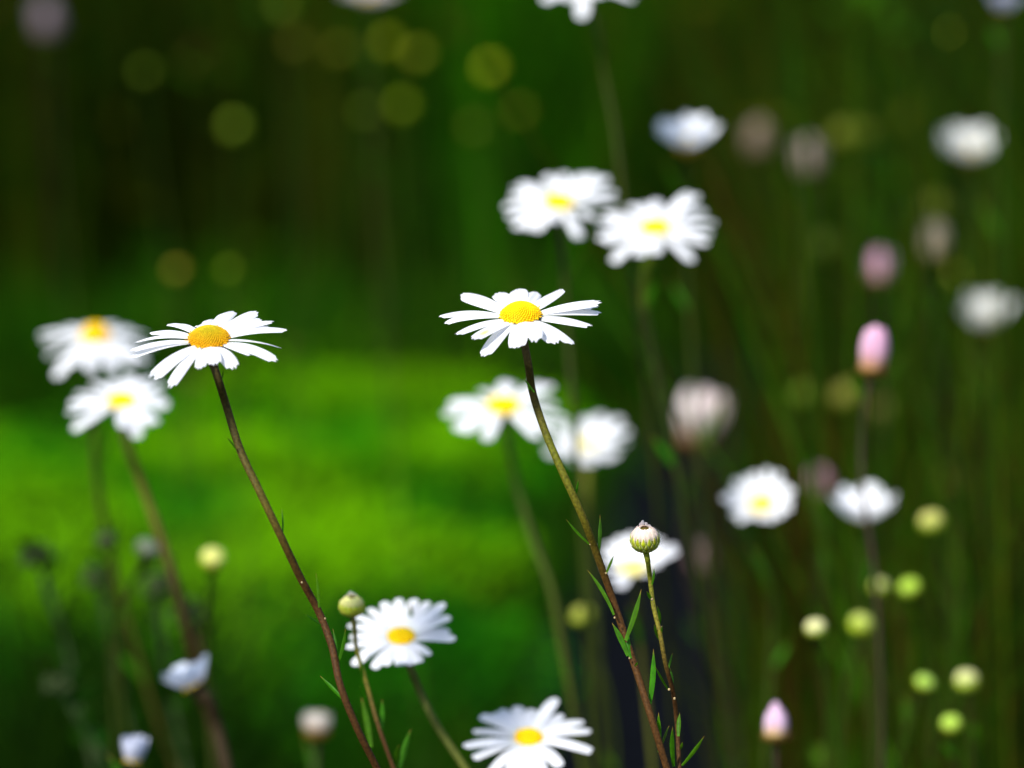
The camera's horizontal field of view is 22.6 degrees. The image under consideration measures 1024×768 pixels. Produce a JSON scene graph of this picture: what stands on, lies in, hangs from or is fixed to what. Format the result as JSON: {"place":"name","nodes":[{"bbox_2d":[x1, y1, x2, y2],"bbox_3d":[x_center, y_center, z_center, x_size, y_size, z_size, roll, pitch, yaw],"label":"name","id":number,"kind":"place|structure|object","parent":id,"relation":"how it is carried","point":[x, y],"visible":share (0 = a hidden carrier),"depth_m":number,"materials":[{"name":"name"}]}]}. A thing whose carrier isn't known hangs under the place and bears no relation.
{"place":"outdoors","nodes":[
{"label":"outdoors","id":0,"kind":"place"},
{"bbox_2d":[36,647,141,767],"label":"leafy stem","id":1,"kind":"object","parent":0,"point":[60,681],"visible":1,"depth_m":1.02,"materials":[{"name":"green plant"}]},
{"bbox_2d":[40,322,177,767],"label":"daisy","id":2,"kind":"object","parent":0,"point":[94,341],"visible":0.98,"depth_m":1.01,"materials":[{"name":"white plant"}]},
{"bbox_2d":[116,538,160,767],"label":"daisy bud","id":3,"kind":"object","parent":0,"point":[146,549],"visible":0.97,"depth_m":0.97,"materials":[{"name":"green plant"}]},
{"bbox_2d":[67,374,217,758],"bbox_3d":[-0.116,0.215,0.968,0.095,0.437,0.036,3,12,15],"label":"daisy","id":4,"kind":"object","parent":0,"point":[125,398],"visible":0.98,"depth_m":0.93,"materials":[{"name":"white plant"}]},
{"bbox_2d":[200,547,224,767],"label":"daisy bud","id":5,"kind":"object","parent":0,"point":[212,559],"visible":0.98,"depth_m":0.96,"materials":[{"name":"yellow plant"}]},
{"bbox_2d":[0,441,612,767],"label":"grass","id":6,"kind":"structure","parent":0,"point":[65,749],"depth_m":1.46,"materials":[{"name":"green plant"}]},
{"bbox_2d":[0,263,977,767],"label":"ground","id":7,"kind":"structure","parent":0,"point":[526,661],"depth_m":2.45,"materials":[{"name":"green plant"}]},
{"bbox_2d":[16,533,102,767],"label":"leafy stem","id":8,"kind":"object","parent":7,"relation":"on","point":[39,555],"visible":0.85,"depth_m":1.06,"materials":[{"name":"green plant"}]},
{"bbox_2d":[34,0,94,484],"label":"closed daisy","id":9,"kind":"object","parent":7,"relation":"on","point":[47,20],"visible":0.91,"depth_m":2.30,"materials":[{"name":"green plant"}]},
{"bbox_2d":[87,531,118,767],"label":"daisy bud","id":10,"kind":"object","parent":7,"relation":"on","point":[106,542],"visible":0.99,"depth_m":1.01,"materials":[{"name":"green plant"}]},
{"bbox_2d":[83,550,147,767],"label":"leafy stem","id":11,"kind":"object","parent":7,"relation":"on","point":[92,575],"visible":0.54,"depth_m":1.10,"materials":[{"name":"green plant"}]},
{"bbox_2d":[108,735,148,767],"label":"daisy","id":12,"kind":"object","parent":7,"relation":"on","point":[134,748],"visible":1,"depth_m":0.86,"materials":[{"name":"white plant"}]},
{"bbox_2d":[143,560,187,767],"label":"leafy stem","id":13,"kind":"object","parent":7,"relation":"on","point":[157,585],"visible":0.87,"depth_m":1.10,"materials":[{"name":"green plant"}]},
{"bbox_2d":[139,65,198,492],"bbox_3d":[-0.315,-0.078,2.357,0.050,0.432,0.019,-8,15,-35],"label":"seed head","id":14,"kind":"object","parent":7,"relation":"on","point":[145,72],"visible":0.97,"depth_m":2.34},
{"bbox_2d":[171,264,190,706],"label":"seed head","id":15,"kind":"object","parent":7,"relation":"on","point":[178,268],"visible":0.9,"depth_m":1.77},
{"bbox_2d":[161,654,232,767],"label":"daisy","id":16,"kind":"object","parent":7,"relation":"on","point":[187,679],"visible":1,"depth_m":0.88,"materials":[{"name":"white plant"}]},
{"bbox_2d":[173,598,236,767],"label":"leafy stem","id":17,"kind":"object","parent":7,"relation":"on","point":[195,610],"visible":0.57,"depth_m":1.08,"materials":[{"name":"green plant"}]},
{"bbox_2d":[188,375,233,673],"bbox_3d":[-0.212,0.122,1.828,0.031,0.262,0.011,0,12,0],"label":"seed head","id":18,"kind":"object","parent":7,"relation":"on","point":[194,381],"visible":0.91,"depth_m":1.82},
{"bbox_2d":[223,264,246,703],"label":"seed head","id":19,"kind":"object","parent":7,"relation":"on","point":[229,270],"visible":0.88,"depth_m":1.68},
{"bbox_2d":[226,118,249,458],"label":"seed head","id":20,"kind":"object","parent":7,"relation":"on","point":[234,126],"visible":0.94,"depth_m":2.43},
{"bbox_2d":[130,311,380,767],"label":"daisy","id":21,"kind":"object","parent":7,"relation":"on","point":[209,342],"visible":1,"depth_m":0.69,"materials":[{"name":"white plant"}]},
{"bbox_2d":[275,0,299,461],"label":"seed head","id":22,"kind":"object","parent":7,"relation":"on","point":[283,7],"visible":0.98,"depth_m":2.44},
{"bbox_2d":[282,339,301,608],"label":"seed head","id":23,"kind":"object","parent":7,"relation":"on","point":[287,347],"visible":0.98,"depth_m":1.93},
{"bbox_2d":[289,37,325,461],"bbox_3d":[-0.196,-0.109,2.463,0.015,0.449,0.052,4,13,17],"label":"seed head","id":24,"kind":"object","parent":7,"relation":"on","point":[296,44],"visible":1,"depth_m":2.45},
{"bbox_2d":[0,318,623,767],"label":"ground cover","id":25,"kind":"object","parent":7,"relation":"on","point":[442,494],"visible":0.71,"depth_m":2.25,"materials":[{"name":"green plant"}]},
{"bbox_2d":[0,204,693,430],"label":"grass","id":26,"kind":"structure","parent":7,"relation":"on","point":[427,313],"depth_m":2.90,"materials":[{"name":"green plant"}]},
{"bbox_2d":[332,43,370,458],"bbox_3d":[-0.159,-0.118,2.537,0.017,0.436,0.043,-11,17,-43],"label":"seed head","id":27,"kind":"object","parent":7,"relation":"on","point":[340,50],"visible":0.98,"depth_m":2.53},
{"bbox_2d":[359,105,386,462],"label":"seed head","id":28,"kind":"object","parent":7,"relation":"on","point":[364,113],"visible":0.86,"depth_m":2.49},
{"bbox_2d":[338,591,410,767],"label":"daisy bud","id":29,"kind":"object","parent":7,"relation":"on","point":[351,605],"visible":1,"depth_m":0.75,"materials":[{"name":"green plant"}]},
{"bbox_2d":[350,0,429,767],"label":"daisy","id":30,"kind":"object","parent":7,"relation":"on","point":[370,4],"visible":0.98,"depth_m":1.53,"materials":[{"name":"green plant"}]},
{"bbox_2d":[381,35,410,443],"bbox_3d":[-0.115,-0.126,2.554,0.016,0.444,0.038,6,13,26],"label":"seed head","id":31,"kind":"object","parent":7,"relation":"on","point":[388,43],"visible":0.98,"depth_m":2.54},
{"bbox_2d":[345,598,468,767],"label":"daisy","id":32,"kind":"object","parent":7,"relation":"on","point":[398,630],"visible":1,"depth_m":0.79,"materials":[{"name":"white plant"}]},
{"bbox_2d":[395,98,429,449],"bbox_3d":[-0.098,-0.094,2.549,0.017,0.384,0.042,9,15,36],"label":"seed head","id":33,"kind":"object","parent":7,"relation":"on","point":[403,106],"visible":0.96,"depth_m":2.54},
{"bbox_2d":[410,47,448,431],"bbox_3d":[-0.082,-0.120,2.556,0.017,0.433,0.047,9,15,35],"label":"seed head","id":34,"kind":"object","parent":7,"relation":"on","point":[418,55],"visible":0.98,"depth_m":2.54},
{"bbox_2d":[466,121,481,478],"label":"seed head","id":35,"kind":"object","parent":7,"relation":"on","point":[473,129],"visible":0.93,"depth_m":2.48},
{"bbox_2d":[482,61,511,479],"bbox_3d":[-0.016,-0.101,2.488,0.017,0.424,0.034,-9,15,-37],"label":"seed head","id":36,"kind":"object","parent":7,"relation":"on","point":[487,69],"visible":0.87,"depth_m":2.48},
{"bbox_2d":[0,0,1023,559],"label":"undergrowth","id":37,"kind":"object","parent":7,"relation":"on","point":[258,14],"visible":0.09,"depth_m":3.01,"materials":[{"name":"green plant"}]},
{"bbox_2d":[513,105,541,466],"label":"seed head","id":38,"kind":"object","parent":7,"relation":"on","point":[523,110],"visible":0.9,"depth_m":2.48},
{"bbox_2d":[463,698,592,767],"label":"daisy","id":39,"kind":"object","parent":7,"relation":"on","point":[530,732],"visible":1,"depth_m":0.79,"materials":[{"name":"white plant"}]},
{"bbox_2d":[439,289,669,767],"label":"daisy","id":40,"kind":"object","parent":7,"relation":"on","point":[521,316],"visible":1,"depth_m":0.70,"materials":[{"name":"white plant"}]},
{"bbox_2d":[543,0,676,767],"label":"daisy","id":41,"kind":"object","parent":7,"relation":"on","point":[584,8],"visible":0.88,"depth_m":1.00,"materials":[{"name":"green plant"}]},
{"bbox_2d":[601,534,677,767],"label":"daisy","id":42,"kind":"object","parent":7,"relation":"on","point":[628,560],"visible":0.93,"depth_m":0.93,"materials":[{"name":"white plant"}]},
{"bbox_2d":[596,193,724,767],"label":"daisy","id":43,"kind":"object","parent":7,"relation":"on","point":[652,229],"visible":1,"depth_m":0.95,"materials":[{"name":"white plant"}]},
{"bbox_2d":[629,520,703,767],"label":"daisy bud","id":44,"kind":"object","parent":7,"relation":"on","point":[645,539],"visible":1,"depth_m":0.70,"materials":[{"name":"green plant"}]},
{"bbox_2d":[655,113,722,767],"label":"daisy","id":45,"kind":"object","parent":7,"relation":"on","point":[687,135],"visible":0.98,"depth_m":1.08,"materials":[{"name":"white plant"}]},
{"bbox_2d":[678,386,743,767],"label":"closed daisy","id":46,"kind":"object","parent":7,"relation":"on","point":[707,404],"visible":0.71,"depth_m":1.25,"materials":[{"name":"white plant"}]},
{"bbox_2d":[722,469,793,767],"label":"daisy","id":47,"kind":"object","parent":7,"relation":"on","point":[766,502],"visible":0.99,"depth_m":1.00,"materials":[{"name":"white plant"}]},
{"bbox_2d":[761,701,790,767],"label":"closed daisy","id":48,"kind":"object","parent":7,"relation":"on","point":[775,733],"visible":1,"depth_m":0.87,"materials":[{"name":"pink plant"}]},
{"bbox_2d":[795,135,822,617],"bbox_3d":[0.203,0.047,1.756,0.018,0.439,0.052,4,13,19],"label":"closed daisy","id":49,"kind":"object","parent":7,"relation":"on","point":[815,151],"visible":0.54,"depth_m":1.70,"materials":[{"name":"pink plant"}]},
{"bbox_2d":[807,747,823,767],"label":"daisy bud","id":50,"kind":"object","parent":7,"relation":"on","point":[819,756],"visible":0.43,"depth_m":1.20,"materials":[{"name":"green plant"}]},
{"bbox_2d":[805,619,828,767],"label":"daisy bud","id":51,"kind":"object","parent":7,"relation":"on","point":[815,629],"visible":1,"depth_m":0.93,"materials":[{"name":"green plant"}]},
{"bbox_2d":[810,467,831,675],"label":"closed daisy","id":52,"kind":"object","parent":7,"relation":"on","point":[825,481],"visible":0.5,"depth_m":1.38,"materials":[{"name":"pink plant"}]},
{"bbox_2d":[813,233,840,352],"bbox_3d":[0.221,0.068,1.847,0.021,0.360,0.044,0,12,0],"label":"daisy bud","id":53,"kind":"object","parent":7,"relation":"on","point":[823,238],"visible":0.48,"depth_m":1.79,"materials":[{"name":"green plant"}]},
{"bbox_2d":[830,122,860,513],"bbox_3d":[0.230,0.036,1.797,0.026,0.442,0.031,0,12,0],"label":"daisy bud","id":54,"kind":"object","parent":7,"relation":"on","point":[835,137],"visible":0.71,"depth_m":1.75,"materials":[{"name":"green plant"}]},
{"bbox_2d":[834,613,872,767],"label":"daisy bud","id":55,"kind":"object","parent":7,"relation":"on","point":[864,621],"visible":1,"depth_m":1.00,"materials":[{"name":"green plant"}]},
{"bbox_2d":[829,382,880,639],"bbox_3d":[0.188,0.165,1.438,0.029,0.340,0.016,-10,15,-39],"label":"daisy bud","id":56,"kind":"object","parent":7,"relation":"on","point":[845,390],"visible":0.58,"depth_m":1.40,"materials":[{"name":"green plant"}]},
{"bbox_2d":[831,482,896,767],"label":"daisy","id":57,"kind":"object","parent":7,"relation":"on","point":[848,503],"visible":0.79,"depth_m":1.02,"materials":[{"name":"white plant"}]},
{"bbox_2d":[849,325,888,767],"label":"closed daisy","id":58,"kind":"object","parent":7,"relation":"on","point":[874,348],"visible":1,"depth_m":0.92,"materials":[{"name":"pink plant"}]},
{"bbox_2d":[870,578,888,767],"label":"daisy bud","id":59,"kind":"object","parent":7,"relation":"on","point":[883,585],"visible":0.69,"depth_m":1.03,"materials":[{"name":"green plant"}]},
{"bbox_2d":[856,122,908,670],"bbox_3d":[0.262,0.036,1.800,0.053,0.442,0.028,0,12,0],"label":"daisy bud","id":60,"kind":"object","parent":7,"relation":"on","point":[872,140],"visible":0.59,"depth_m":1.76,"materials":[{"name":"green plant"}]},
{"bbox_2d":[869,248,904,732],"bbox_3d":[0.213,0.131,1.402,0.061,0.420,0.014,-8,14,-32],"label":"closed daisy","id":61,"kind":"object","parent":7,"relation":"on","point":[874,267],"visible":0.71,"depth_m":1.35,"materials":[{"name":"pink plant"}]},
{"bbox_2d":[871,399,923,737],"bbox_3d":[0.250,0.149,1.635,0.056,0.288,0.019,-3,12,-14],"label":"daisy bud","id":62,"kind":"object","parent":7,"relation":"on","point":[872,408],"visible":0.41,"depth_m":1.60,"materials":[{"name":"green plant"}]},
{"bbox_2d":[898,674,934,767],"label":"daisy bud","id":63,"kind":"object","parent":7,"relation":"on","point":[923,683],"visible":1,"depth_m":0.97,"materials":[{"name":"green plant"}]},
{"bbox_2d":[899,578,935,767],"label":"daisy bud","id":64,"kind":"object","parent":7,"relation":"on","point":[913,585],"visible":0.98,"depth_m":1.01,"materials":[{"name":"green plant"}]},
{"bbox_2d":[915,194,952,453],"bbox_3d":[0.289,0.068,1.749,0.034,0.400,0.037,0,12,0],"label":"daisy bud","id":65,"kind":"object","parent":7,"relation":"on","point":[948,208],"visible":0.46,"depth_m":1.70,"materials":[{"name":"green plant"}]},
{"bbox_2d":[919,510,955,767],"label":"daisy bud","id":66,"kind":"object","parent":7,"relation":"on","point":[931,522],"visible":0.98,"depth_m":1.04,"materials":[{"name":"green plant"}]},
{"bbox_2d":[939,714,961,767],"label":"daisy bud","id":67,"kind":"object","parent":7,"relation":"on","point":[951,724],"visible":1,"depth_m":0.94,"materials":[{"name":"green plant"}]},
{"bbox_2d":[923,221,987,754],"bbox_3d":[0.273,0.107,1.537,0.065,0.413,0.014,1,12,5],"label":"closed daisy","id":68,"kind":"object","parent":7,"relation":"on","point":[934,239],"visible":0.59,"depth_m":1.50,"materials":[{"name":"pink plant"}]},
{"bbox_2d":[954,669,977,767],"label":"daisy bud","id":69,"kind":"object","parent":7,"relation":"on","point":[966,681],"visible":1,"depth_m":0.97,"materials":[{"name":"green plant"}]},
{"bbox_2d":[939,125,1004,721],"bbox_3d":[0.253,0.102,1.385,0.062,0.484,0.033,0,12,0],"label":"daisy","id":70,"kind":"object","parent":7,"relation":"on","point":[962,146],"visible":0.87,"depth_m":1.34,"materials":[{"name":"white plant"}]},
{"bbox_2d":[959,292,1014,746],"bbox_3d":[0.250,0.149,1.369,0.044,0.400,0.024,-10,16,-39],"label":"daisy","id":71,"kind":"object","parent":7,"relation":"on","point":[979,315],"visible":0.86,"depth_m":1.33,"materials":[{"name":"white plant"}]},
{"bbox_2d":[979,0,1016,764],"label":"daisy","id":72,"kind":"object","parent":7,"relation":"on","point":[1003,7],"visible":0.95,"depth_m":1.27,"materials":[{"name":"green plant"}]},
{"bbox_2d":[0,0,1023,363],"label":"grass","id":73,"kind":"structure","parent":0,"point":[90,138],"depth_m":3.15,"materials":[{"name":"green plant"}]},
{"bbox_2d":[158,0,1023,767],"bbox_3d":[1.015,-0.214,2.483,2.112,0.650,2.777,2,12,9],"label":"grass","id":74,"kind":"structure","parent":0,"point":[946,92],"depth_m":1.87,"materials":[{"name":"green plant"}]},
{"bbox_2d":[485,308,800,767],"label":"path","id":75,"kind":"structure","parent":0,"point":[629,716],"depth_m":2.04,"materials":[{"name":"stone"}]},
{"bbox_2d":[303,712,330,767],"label":"closed daisy","id":76,"kind":"object","parent":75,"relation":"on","point":[316,725],"visible":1,"depth_m":1.00,"materials":[{"name":"white plant"}]},
{"bbox_2d":[442,381,586,767],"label":"daisy","id":77,"kind":"object","parent":75,"relation":"on","point":[503,408],"visible":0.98,"depth_m":0.95,"materials":[{"name":"white plant"}]},
{"bbox_2d":[503,173,616,767],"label":"daisy","id":78,"kind":"object","parent":75,"relation":"on","point":[554,202],"visible":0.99,"depth_m":0.96,"materials":[{"name":"white plant"}]},
{"bbox_2d":[545,414,628,767],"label":"daisy","id":79,"kind":"object","parent":75,"relation":"on","point":[594,434],"visible":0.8,"depth_m":1.10,"materials":[{"name":"white plant"}]},
{"bbox_2d":[568,605,617,767],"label":"daisy bud","id":80,"kind":"object","parent":75,"relation":"on","point":[576,616],"visible":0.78,"depth_m":1.03,"materials":[{"name":"green plant"}]},
{"bbox_2d":[687,544,722,744],"bbox_3d":[0.119,0.203,1.527,0.039,0.227,0.012,-9,15,-38],"label":"closed daisy","id":81,"kind":"object","parent":75,"relation":"on","point":[694,628],"visible":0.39,"depth_m":1.50,"materials":[{"name":"green plant"}]},
{"bbox_2d":[745,119,797,696],"bbox_3d":[0.184,0.036,1.792,0.050,0.444,0.019,0,12,0],"label":"closed daisy","id":82,"kind":"object","parent":75,"relation":"on","point":[762,146],"visible":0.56,"depth_m":1.74,"materials":[{"name":"green plant"}]},
{"bbox_2d":[786,383,818,767],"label":"daisy bud","id":83,"kind":"object","parent":75,"relation":"on","point":[806,400],"visible":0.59,"depth_m":1.51,"materials":[{"name":"green plant"}]}
]}

